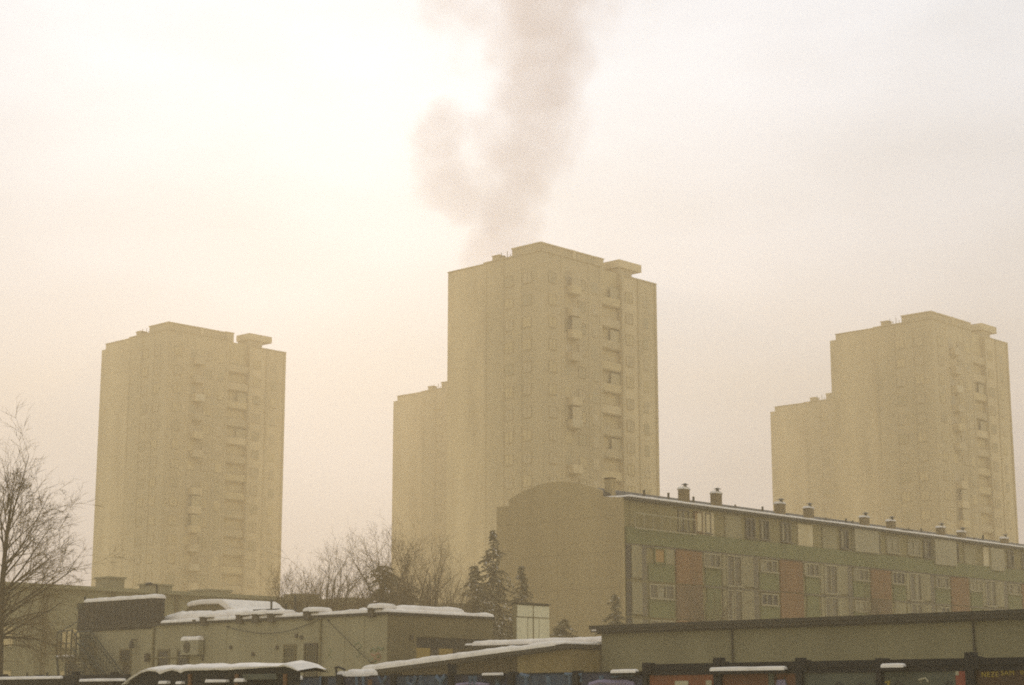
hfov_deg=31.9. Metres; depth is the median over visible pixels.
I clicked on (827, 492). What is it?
window
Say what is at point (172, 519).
window
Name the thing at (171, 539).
window
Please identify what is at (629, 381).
window
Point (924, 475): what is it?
window
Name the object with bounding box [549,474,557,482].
window
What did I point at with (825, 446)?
window
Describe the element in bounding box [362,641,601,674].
lean to shed
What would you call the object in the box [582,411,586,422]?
window
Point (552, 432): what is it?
window
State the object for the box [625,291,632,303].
window
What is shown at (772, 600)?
window
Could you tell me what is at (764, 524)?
window
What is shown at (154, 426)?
window
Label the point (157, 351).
window
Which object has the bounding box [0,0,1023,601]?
sky
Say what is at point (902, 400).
window
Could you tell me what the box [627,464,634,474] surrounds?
window
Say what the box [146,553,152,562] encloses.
window
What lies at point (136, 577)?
window
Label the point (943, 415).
window
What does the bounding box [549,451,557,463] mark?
window
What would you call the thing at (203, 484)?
window
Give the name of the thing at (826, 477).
window
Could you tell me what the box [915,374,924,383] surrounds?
window
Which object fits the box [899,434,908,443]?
window
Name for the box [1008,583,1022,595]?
window
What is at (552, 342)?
window
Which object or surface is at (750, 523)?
window
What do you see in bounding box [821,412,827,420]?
window
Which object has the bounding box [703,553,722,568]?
window
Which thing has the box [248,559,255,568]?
window
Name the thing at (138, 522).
window
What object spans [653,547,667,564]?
window
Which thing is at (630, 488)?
window
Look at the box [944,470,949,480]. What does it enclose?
window
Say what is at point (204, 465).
window
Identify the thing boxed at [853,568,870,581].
window
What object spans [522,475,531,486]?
window
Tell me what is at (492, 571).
tall conifer
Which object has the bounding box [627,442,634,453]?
window
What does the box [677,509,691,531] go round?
window
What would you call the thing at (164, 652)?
window
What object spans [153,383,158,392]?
window
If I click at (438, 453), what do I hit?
window
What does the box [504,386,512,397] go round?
window
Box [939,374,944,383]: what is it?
window
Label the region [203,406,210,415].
window
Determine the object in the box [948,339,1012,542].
windows
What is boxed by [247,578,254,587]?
window
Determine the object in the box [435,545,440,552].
window
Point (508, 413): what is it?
window
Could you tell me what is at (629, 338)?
window
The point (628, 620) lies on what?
window
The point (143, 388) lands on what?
window
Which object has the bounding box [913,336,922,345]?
window
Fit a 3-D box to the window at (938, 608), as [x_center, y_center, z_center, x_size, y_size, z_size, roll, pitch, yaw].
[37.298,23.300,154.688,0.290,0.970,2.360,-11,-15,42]
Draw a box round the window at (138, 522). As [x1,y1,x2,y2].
[135,516,141,525]
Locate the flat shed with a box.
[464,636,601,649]
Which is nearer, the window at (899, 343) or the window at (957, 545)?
the window at (957, 545)
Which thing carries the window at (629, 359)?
in the high-rise building at (552, 365)
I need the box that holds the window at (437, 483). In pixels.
[435,481,440,488]
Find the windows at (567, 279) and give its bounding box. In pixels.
[564,276,650,494]
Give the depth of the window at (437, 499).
329.66 m
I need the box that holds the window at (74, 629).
[60,627,77,648]
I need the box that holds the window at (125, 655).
[117,649,131,662]
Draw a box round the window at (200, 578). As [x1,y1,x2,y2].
[197,575,204,584]
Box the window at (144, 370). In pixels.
[142,367,147,376]
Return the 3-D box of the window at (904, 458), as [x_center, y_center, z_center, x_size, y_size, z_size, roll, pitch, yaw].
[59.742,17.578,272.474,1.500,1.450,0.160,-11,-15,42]
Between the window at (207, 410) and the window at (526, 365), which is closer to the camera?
the window at (526, 365)
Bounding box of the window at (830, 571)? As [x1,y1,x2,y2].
[824,564,840,594]
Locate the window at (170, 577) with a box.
[166,573,174,582]
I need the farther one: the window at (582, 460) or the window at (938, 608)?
the window at (582, 460)
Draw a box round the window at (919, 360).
[914,355,923,364]
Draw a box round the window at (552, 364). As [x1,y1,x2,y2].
[549,360,556,372]
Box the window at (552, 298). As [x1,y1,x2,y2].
[548,293,556,305]
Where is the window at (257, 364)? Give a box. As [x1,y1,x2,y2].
[253,360,260,369]
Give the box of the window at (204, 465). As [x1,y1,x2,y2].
[201,461,208,470]
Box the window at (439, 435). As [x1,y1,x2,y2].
[436,433,441,440]
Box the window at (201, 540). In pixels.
[198,537,205,546]
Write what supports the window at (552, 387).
in the high-rise building at (552, 365)
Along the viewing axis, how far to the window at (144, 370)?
283.01 m
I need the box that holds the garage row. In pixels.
[589,609,1023,671]
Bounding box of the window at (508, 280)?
[504,275,512,287]
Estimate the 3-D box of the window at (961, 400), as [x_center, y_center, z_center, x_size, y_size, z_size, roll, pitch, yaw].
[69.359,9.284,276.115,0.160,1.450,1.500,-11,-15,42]
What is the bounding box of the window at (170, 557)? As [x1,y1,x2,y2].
[167,553,174,562]
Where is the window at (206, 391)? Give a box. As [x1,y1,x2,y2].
[203,387,210,397]
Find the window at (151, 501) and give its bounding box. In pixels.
[148,496,154,505]
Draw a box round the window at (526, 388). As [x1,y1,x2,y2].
[522,383,531,395]
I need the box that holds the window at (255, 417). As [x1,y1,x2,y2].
[252,413,259,422]
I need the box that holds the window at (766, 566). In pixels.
[759,559,779,573]
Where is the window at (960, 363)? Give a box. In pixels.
[957,360,962,369]
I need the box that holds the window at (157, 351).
[154,346,160,355]
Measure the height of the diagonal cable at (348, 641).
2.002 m
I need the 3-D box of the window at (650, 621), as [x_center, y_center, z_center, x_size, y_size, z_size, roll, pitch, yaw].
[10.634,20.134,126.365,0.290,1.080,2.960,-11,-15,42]
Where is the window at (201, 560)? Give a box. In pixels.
[197,556,205,564]
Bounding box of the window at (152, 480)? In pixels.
[149,477,155,486]
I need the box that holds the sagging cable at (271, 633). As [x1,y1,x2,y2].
[226,619,321,633]
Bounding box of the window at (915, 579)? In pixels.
[909,573,924,601]
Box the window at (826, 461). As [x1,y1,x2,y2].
[823,458,829,465]
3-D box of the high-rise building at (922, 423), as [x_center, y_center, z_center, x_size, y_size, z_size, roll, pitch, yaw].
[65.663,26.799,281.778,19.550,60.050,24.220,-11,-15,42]
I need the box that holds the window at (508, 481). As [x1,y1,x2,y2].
[504,477,512,488]
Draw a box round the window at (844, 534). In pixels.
[839,529,850,549]
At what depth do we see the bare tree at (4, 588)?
69.56 m
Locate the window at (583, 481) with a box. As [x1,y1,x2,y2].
[579,479,587,484]
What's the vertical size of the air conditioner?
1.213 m
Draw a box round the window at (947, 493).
[945,490,950,499]
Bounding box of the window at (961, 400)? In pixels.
[959,398,964,407]
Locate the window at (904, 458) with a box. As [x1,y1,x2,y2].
[900,453,909,462]
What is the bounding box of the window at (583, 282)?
[581,279,585,290]
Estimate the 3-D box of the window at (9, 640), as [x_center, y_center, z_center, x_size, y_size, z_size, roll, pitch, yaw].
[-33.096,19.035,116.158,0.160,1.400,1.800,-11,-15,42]
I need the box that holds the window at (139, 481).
[137,479,143,488]
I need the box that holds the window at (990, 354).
[987,351,992,360]
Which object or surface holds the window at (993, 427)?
in the high-rise building at (922, 423)
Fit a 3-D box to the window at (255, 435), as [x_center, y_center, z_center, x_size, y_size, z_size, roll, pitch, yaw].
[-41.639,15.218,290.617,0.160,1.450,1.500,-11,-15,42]
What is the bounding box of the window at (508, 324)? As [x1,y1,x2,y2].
[504,319,512,331]
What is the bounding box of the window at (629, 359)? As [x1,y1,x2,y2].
[626,355,633,366]
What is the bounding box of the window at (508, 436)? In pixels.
[504,431,512,442]
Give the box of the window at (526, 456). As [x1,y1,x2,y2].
[522,452,531,463]
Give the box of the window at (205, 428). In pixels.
[202,424,209,433]
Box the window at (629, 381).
[626,377,633,388]
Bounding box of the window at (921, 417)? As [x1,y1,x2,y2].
[917,412,925,422]
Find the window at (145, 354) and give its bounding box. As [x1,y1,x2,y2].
[142,349,148,358]
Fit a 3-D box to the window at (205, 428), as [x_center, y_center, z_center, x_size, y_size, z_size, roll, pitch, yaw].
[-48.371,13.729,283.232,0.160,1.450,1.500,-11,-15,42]
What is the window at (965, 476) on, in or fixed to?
in the high-rise building at (922, 423)
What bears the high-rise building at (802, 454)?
on the ground
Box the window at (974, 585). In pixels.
[969,579,983,591]
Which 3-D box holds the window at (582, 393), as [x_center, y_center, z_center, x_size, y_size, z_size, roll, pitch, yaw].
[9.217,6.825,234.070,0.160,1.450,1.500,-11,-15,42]
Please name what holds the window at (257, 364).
in the high-rise building at (189, 477)
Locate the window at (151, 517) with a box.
[148,515,153,524]
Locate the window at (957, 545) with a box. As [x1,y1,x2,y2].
[956,544,960,561]
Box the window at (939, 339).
[937,336,942,345]
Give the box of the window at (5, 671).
[3,669,12,675]
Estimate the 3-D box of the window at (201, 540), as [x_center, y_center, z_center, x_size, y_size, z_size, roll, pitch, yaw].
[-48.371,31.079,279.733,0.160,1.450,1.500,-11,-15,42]
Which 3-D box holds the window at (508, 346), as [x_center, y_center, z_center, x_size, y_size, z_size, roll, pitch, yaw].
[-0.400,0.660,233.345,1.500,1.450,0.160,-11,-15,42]
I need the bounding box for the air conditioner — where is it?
[181,636,203,660]
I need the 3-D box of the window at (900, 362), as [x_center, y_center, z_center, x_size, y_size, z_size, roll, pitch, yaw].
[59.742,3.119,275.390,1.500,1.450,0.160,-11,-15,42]
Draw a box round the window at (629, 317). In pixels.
[625,313,632,324]
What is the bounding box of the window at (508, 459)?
[504,454,512,465]
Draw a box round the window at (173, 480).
[170,477,177,486]
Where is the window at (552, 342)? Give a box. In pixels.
[549,338,556,349]
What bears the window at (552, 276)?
in the high-rise building at (552, 365)
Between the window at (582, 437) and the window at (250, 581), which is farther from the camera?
the window at (250, 581)
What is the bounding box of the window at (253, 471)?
[250,468,257,476]
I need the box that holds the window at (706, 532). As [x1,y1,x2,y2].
[705,512,713,534]
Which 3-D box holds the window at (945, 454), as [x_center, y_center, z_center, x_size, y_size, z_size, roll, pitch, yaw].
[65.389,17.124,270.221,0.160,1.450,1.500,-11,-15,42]
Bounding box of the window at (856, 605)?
[854,600,871,612]
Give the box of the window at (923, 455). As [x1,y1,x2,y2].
[919,451,927,460]
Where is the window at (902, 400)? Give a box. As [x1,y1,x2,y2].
[898,395,906,405]
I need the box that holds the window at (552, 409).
[549,406,556,417]
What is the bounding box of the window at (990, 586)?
[985,580,998,607]
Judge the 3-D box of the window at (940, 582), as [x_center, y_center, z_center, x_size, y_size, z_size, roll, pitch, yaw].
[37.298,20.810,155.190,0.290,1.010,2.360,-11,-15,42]
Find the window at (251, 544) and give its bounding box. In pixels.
[248,541,255,550]
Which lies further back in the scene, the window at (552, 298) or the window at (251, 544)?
the window at (251, 544)
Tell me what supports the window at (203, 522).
in the high-rise building at (189, 477)
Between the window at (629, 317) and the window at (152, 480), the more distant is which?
the window at (152, 480)
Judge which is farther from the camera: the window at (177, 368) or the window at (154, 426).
the window at (177, 368)
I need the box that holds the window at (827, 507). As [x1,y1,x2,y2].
[824,504,830,511]
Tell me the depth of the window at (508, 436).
230.98 m
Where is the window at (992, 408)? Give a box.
[990,405,995,415]
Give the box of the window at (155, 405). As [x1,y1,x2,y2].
[152,402,158,411]
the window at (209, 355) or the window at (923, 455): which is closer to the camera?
the window at (923, 455)
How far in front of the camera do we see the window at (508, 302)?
234.51 m
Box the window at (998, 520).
[996,517,1001,526]
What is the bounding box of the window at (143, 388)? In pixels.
[141,385,146,395]
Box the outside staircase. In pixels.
[56,618,123,674]
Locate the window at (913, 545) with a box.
[907,538,922,556]
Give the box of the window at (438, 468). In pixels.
[435,465,441,472]
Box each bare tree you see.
[0,392,134,675]
[267,532,387,610]
[324,564,378,610]
[328,507,442,609]
[346,518,452,606]
[398,528,475,606]
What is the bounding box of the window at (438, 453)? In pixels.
[435,449,441,456]
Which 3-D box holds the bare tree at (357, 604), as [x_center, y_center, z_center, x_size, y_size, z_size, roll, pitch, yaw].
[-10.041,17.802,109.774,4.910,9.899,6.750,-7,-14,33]
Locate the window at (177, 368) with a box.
[174,364,181,374]
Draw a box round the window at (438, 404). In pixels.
[436,401,441,409]
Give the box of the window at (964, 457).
[962,455,967,464]
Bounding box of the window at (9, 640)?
[4,625,14,646]
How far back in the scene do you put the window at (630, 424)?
240.89 m
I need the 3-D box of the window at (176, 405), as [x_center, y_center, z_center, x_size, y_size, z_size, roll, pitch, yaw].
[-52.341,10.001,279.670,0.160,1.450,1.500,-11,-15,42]
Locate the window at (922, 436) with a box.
[918,431,926,441]
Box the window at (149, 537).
[147,534,153,543]
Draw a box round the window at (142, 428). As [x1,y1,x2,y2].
[139,422,145,432]
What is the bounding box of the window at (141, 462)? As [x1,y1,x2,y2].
[138,460,143,469]
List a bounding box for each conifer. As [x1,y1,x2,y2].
[361,566,409,606]
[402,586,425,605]
[460,565,507,649]
[469,530,515,639]
[507,563,532,637]
[549,619,577,637]
[595,593,626,635]
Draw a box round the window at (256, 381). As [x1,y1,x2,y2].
[253,378,260,387]
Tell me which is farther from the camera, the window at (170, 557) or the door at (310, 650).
the window at (170, 557)
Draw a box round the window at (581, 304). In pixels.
[578,300,585,312]
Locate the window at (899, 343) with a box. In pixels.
[895,339,904,348]
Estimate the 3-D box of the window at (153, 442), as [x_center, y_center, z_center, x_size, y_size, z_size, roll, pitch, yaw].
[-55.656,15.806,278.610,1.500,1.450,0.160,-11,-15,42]
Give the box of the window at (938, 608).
[936,606,950,611]
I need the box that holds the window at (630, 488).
[628,486,635,492]
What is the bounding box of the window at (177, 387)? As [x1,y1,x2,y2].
[173,383,181,392]
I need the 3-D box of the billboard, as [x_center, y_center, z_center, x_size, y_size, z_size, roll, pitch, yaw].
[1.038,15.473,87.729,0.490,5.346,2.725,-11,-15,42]
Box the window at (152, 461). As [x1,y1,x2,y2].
[150,458,156,467]
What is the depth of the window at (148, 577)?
274.50 m
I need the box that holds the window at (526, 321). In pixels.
[522,316,530,327]
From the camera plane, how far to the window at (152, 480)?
277.40 m
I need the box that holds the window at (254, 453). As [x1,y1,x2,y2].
[251,449,258,458]
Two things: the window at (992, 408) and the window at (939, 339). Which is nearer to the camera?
the window at (939, 339)
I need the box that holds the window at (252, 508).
[249,504,256,513]
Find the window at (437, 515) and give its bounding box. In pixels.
[435,513,440,520]
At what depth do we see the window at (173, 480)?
277.33 m
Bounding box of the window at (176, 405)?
[172,401,180,411]
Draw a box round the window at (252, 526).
[249,522,256,531]
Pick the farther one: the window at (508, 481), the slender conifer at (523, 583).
the window at (508, 481)
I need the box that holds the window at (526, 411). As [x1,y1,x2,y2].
[522,406,531,417]
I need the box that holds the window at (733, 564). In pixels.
[726,555,744,587]
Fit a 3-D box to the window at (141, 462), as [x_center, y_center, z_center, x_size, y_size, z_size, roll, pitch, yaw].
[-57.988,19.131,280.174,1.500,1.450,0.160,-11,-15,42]
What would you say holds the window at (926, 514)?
in the high-rise building at (922, 423)
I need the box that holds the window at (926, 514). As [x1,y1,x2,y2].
[921,510,930,519]
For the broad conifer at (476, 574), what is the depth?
114.92 m
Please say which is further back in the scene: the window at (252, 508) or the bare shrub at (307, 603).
the window at (252, 508)
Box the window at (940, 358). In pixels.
[938,355,943,364]
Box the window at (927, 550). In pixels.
[923,540,933,558]
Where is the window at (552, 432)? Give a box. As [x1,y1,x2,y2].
[549,428,557,440]
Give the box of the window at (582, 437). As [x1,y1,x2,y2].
[579,433,586,445]
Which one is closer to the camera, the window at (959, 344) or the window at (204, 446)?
the window at (959, 344)
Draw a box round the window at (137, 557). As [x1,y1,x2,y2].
[134,555,139,564]
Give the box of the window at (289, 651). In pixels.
[281,644,296,662]
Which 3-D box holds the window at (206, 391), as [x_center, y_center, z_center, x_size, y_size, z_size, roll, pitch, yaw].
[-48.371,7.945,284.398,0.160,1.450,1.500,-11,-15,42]
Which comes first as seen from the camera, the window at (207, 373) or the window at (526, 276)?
the window at (526, 276)
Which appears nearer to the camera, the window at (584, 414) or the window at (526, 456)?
the window at (526, 456)
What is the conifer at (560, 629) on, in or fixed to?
on the ground
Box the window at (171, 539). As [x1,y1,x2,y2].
[167,534,175,543]
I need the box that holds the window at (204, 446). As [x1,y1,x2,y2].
[201,443,209,452]
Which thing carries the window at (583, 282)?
in the high-rise building at (552, 365)
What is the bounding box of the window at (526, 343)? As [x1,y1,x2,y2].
[522,338,530,349]
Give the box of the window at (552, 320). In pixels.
[548,315,556,327]
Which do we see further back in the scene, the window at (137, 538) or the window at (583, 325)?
the window at (137, 538)
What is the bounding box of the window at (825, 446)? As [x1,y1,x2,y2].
[822,443,828,450]
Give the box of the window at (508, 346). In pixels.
[504,341,512,353]
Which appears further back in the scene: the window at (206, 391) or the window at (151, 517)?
the window at (206, 391)
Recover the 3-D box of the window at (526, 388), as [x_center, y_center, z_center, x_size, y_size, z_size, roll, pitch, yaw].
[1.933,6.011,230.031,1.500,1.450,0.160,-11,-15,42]
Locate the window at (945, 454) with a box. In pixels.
[943,451,948,460]
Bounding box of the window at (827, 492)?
[824,489,830,496]
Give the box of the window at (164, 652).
[157,649,169,666]
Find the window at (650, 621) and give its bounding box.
[649,620,673,622]
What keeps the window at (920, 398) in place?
in the high-rise building at (922, 423)
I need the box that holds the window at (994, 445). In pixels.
[992,443,997,452]
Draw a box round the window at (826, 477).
[823,473,829,480]
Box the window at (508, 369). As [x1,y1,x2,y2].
[504,364,512,375]
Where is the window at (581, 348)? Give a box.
[578,344,585,356]
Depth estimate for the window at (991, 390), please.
284.01 m
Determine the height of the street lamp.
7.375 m
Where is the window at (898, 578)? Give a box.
[891,571,907,585]
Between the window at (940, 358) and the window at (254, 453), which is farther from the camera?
the window at (254, 453)
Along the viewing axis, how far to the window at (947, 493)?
269.06 m
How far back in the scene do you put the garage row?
61.56 m
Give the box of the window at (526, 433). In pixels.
[522,429,531,440]
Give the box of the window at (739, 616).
[727,589,743,619]
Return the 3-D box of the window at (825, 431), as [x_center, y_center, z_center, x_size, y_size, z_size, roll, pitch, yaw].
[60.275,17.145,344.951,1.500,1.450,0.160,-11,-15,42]
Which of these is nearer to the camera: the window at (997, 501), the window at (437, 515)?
the window at (997, 501)
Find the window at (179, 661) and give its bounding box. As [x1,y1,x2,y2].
[176,650,189,664]
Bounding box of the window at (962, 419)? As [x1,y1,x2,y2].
[960,416,965,426]
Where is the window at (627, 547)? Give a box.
[625,545,630,579]
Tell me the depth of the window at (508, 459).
230.42 m
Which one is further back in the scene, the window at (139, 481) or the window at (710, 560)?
the window at (139, 481)
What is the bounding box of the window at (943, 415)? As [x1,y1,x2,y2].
[941,412,946,422]
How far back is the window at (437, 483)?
330.30 m
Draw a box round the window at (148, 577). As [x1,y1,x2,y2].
[145,573,151,582]
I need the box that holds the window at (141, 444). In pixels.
[138,441,144,450]
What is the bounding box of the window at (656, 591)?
[648,583,676,600]
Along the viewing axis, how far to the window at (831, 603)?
142.27 m
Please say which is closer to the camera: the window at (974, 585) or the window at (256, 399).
the window at (974, 585)
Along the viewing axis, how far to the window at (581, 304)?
236.46 m
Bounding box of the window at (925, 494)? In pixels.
[920,490,929,499]
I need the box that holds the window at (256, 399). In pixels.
[252,395,259,404]
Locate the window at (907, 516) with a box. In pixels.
[903,511,911,520]
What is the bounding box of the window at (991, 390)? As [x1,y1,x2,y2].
[989,387,994,396]
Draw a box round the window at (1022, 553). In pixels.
[1021,552,1023,569]
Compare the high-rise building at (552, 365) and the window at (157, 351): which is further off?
the window at (157, 351)
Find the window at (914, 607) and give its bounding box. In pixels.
[910,603,922,612]
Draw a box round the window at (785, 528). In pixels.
[780,522,793,543]
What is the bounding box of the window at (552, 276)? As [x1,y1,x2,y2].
[548,271,556,283]
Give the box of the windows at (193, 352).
[183,349,276,588]
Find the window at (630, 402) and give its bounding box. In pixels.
[627,398,633,409]
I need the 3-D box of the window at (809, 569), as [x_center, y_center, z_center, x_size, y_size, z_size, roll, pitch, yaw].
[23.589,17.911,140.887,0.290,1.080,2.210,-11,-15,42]
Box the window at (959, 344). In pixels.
[956,341,961,351]
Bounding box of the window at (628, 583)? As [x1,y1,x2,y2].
[626,581,631,615]
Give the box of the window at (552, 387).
[549,383,556,394]
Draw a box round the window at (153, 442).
[151,439,156,448]
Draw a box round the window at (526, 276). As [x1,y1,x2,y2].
[522,271,530,283]
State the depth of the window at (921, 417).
271.43 m
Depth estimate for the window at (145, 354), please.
283.63 m
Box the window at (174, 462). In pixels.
[170,458,178,467]
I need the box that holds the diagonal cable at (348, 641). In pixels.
[326,620,372,662]
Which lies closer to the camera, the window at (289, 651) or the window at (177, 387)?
the window at (289, 651)
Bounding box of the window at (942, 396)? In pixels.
[940,393,945,402]
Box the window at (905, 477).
[901,472,909,482]
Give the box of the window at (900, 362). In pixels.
[896,357,904,367]
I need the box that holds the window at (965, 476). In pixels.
[963,474,968,483]
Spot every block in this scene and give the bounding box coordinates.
[3,576,490,675]
[496,477,1023,637]
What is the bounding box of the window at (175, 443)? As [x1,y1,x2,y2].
[171,439,179,448]
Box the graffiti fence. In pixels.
[0,652,1023,684]
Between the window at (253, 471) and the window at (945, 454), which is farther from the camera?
the window at (253, 471)
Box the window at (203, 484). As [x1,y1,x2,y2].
[200,480,207,489]
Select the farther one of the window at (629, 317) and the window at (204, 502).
the window at (204, 502)
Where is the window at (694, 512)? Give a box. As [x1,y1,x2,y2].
[693,511,704,533]
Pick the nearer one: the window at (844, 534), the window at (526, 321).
the window at (844, 534)
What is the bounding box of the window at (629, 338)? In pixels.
[626,334,633,345]
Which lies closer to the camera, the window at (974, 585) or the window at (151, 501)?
the window at (974, 585)
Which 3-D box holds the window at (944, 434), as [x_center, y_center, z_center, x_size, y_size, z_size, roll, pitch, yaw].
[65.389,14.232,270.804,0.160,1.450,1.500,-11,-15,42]
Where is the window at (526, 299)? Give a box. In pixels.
[522,293,530,305]
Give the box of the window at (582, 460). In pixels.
[579,456,586,467]
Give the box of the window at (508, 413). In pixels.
[504,409,512,420]
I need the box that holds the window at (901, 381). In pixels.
[897,376,905,386]
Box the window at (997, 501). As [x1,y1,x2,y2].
[995,499,1000,508]
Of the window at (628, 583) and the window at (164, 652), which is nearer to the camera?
the window at (164, 652)
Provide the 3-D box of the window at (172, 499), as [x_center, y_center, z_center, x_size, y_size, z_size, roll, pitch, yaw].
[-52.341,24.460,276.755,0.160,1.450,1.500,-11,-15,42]
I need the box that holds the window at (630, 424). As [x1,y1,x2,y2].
[627,420,634,431]
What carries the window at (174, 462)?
in the high-rise building at (189, 477)
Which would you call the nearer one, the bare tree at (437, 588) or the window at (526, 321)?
the bare tree at (437, 588)
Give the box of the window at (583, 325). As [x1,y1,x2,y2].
[581,323,585,334]
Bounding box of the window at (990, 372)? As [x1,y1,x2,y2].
[988,369,993,378]
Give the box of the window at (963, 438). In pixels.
[961,435,966,445]
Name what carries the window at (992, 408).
in the high-rise building at (922, 423)
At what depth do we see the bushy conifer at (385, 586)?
114.00 m
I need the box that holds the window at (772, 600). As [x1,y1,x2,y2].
[760,593,780,606]
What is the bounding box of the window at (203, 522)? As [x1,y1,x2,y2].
[200,518,206,527]
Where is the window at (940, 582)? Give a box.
[935,576,950,588]
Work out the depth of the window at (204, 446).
282.59 m
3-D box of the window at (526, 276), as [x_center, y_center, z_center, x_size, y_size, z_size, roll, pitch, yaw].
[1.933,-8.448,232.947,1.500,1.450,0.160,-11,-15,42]
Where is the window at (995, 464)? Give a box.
[993,461,998,470]
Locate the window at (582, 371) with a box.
[578,366,586,378]
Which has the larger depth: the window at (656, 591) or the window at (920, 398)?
the window at (920, 398)
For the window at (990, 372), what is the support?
in the high-rise building at (922, 423)
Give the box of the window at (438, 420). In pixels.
[436,417,441,425]
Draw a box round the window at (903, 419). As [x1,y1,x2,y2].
[899,415,907,424]
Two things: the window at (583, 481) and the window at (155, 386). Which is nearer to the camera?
the window at (583, 481)
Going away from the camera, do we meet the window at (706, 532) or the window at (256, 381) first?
the window at (706, 532)
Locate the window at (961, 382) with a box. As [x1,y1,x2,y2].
[958,379,963,388]
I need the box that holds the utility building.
[76,594,494,676]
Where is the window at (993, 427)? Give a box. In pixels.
[991,424,996,433]
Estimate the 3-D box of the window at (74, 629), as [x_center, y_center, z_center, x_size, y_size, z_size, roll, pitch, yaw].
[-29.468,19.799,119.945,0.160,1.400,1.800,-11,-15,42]
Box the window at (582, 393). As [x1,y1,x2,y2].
[579,389,586,400]
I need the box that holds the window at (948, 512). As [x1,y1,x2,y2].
[945,509,951,519]
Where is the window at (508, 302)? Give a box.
[504,297,512,309]
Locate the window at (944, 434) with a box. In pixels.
[942,431,947,441]
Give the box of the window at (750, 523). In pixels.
[745,518,757,539]
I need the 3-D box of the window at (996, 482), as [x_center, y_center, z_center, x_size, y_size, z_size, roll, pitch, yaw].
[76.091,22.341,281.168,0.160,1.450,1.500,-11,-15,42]
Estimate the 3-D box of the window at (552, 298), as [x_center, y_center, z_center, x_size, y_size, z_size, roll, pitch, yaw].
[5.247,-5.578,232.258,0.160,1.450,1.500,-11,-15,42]
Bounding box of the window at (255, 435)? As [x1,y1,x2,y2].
[251,431,258,440]
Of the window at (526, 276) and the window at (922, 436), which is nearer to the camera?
the window at (526, 276)
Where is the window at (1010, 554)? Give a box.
[1006,550,1015,568]
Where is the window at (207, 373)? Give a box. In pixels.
[204,369,211,378]
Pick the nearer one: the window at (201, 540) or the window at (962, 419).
the window at (962, 419)
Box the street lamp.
[145,582,157,593]
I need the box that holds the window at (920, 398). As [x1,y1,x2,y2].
[916,393,925,403]
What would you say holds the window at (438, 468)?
in the high-rise building at (419, 482)
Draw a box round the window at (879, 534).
[879,534,882,553]
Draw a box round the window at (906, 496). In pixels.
[902,492,910,501]
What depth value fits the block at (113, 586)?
119.94 m
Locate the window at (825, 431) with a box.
[821,427,828,435]
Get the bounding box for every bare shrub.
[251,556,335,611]
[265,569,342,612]
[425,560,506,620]
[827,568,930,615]
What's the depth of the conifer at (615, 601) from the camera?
114.74 m
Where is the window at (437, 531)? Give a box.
[435,529,440,536]
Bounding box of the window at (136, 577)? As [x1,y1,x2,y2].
[133,574,139,583]
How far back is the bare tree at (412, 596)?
110.74 m
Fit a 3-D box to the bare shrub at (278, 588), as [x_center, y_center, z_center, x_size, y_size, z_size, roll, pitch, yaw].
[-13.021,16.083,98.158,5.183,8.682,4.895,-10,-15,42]
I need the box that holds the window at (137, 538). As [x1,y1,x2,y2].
[135,535,140,544]
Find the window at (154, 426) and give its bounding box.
[151,420,157,429]
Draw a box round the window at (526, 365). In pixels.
[522,360,531,372]
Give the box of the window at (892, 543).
[885,536,901,554]
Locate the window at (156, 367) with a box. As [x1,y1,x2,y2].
[154,364,159,374]
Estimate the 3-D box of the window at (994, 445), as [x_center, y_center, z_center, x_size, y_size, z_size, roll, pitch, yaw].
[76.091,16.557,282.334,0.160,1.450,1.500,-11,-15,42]
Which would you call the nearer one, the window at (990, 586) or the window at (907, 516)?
the window at (990, 586)
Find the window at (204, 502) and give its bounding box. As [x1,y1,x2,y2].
[201,499,207,508]
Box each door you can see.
[122,663,130,673]
[303,643,317,675]
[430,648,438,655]
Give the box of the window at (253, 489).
[250,486,257,495]
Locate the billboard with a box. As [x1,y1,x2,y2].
[512,602,554,639]
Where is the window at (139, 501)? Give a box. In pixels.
[136,497,142,507]
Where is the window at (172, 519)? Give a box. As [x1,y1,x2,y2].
[168,515,176,524]
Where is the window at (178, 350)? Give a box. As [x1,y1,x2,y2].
[174,346,182,355]
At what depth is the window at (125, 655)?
91.99 m
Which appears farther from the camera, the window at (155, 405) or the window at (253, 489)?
the window at (253, 489)
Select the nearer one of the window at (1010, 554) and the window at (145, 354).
the window at (1010, 554)
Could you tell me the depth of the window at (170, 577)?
274.37 m
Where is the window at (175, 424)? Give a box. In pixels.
[172,420,179,429]
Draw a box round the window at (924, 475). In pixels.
[920,470,928,480]
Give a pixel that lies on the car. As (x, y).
(254, 673)
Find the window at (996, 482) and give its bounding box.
[994,480,999,489]
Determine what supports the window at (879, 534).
in the apartment block at (582, 553)
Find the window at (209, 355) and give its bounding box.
[204,351,212,360]
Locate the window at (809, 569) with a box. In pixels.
[803,563,821,577]
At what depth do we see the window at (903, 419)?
273.63 m
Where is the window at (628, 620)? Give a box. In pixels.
[626,617,631,623]
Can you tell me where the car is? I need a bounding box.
[121,660,329,684]
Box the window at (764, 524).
[759,519,771,540]
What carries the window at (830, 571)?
in the apartment block at (582, 553)
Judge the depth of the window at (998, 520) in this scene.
279.91 m
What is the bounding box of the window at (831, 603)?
[825,597,838,616]
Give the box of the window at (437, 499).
[435,497,440,504]
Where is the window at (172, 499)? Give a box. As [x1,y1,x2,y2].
[169,496,177,505]
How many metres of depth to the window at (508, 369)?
232.74 m
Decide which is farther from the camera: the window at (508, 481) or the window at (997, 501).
the window at (997, 501)
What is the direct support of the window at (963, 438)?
in the high-rise building at (922, 423)
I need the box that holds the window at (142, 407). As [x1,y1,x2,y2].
[140,404,146,413]

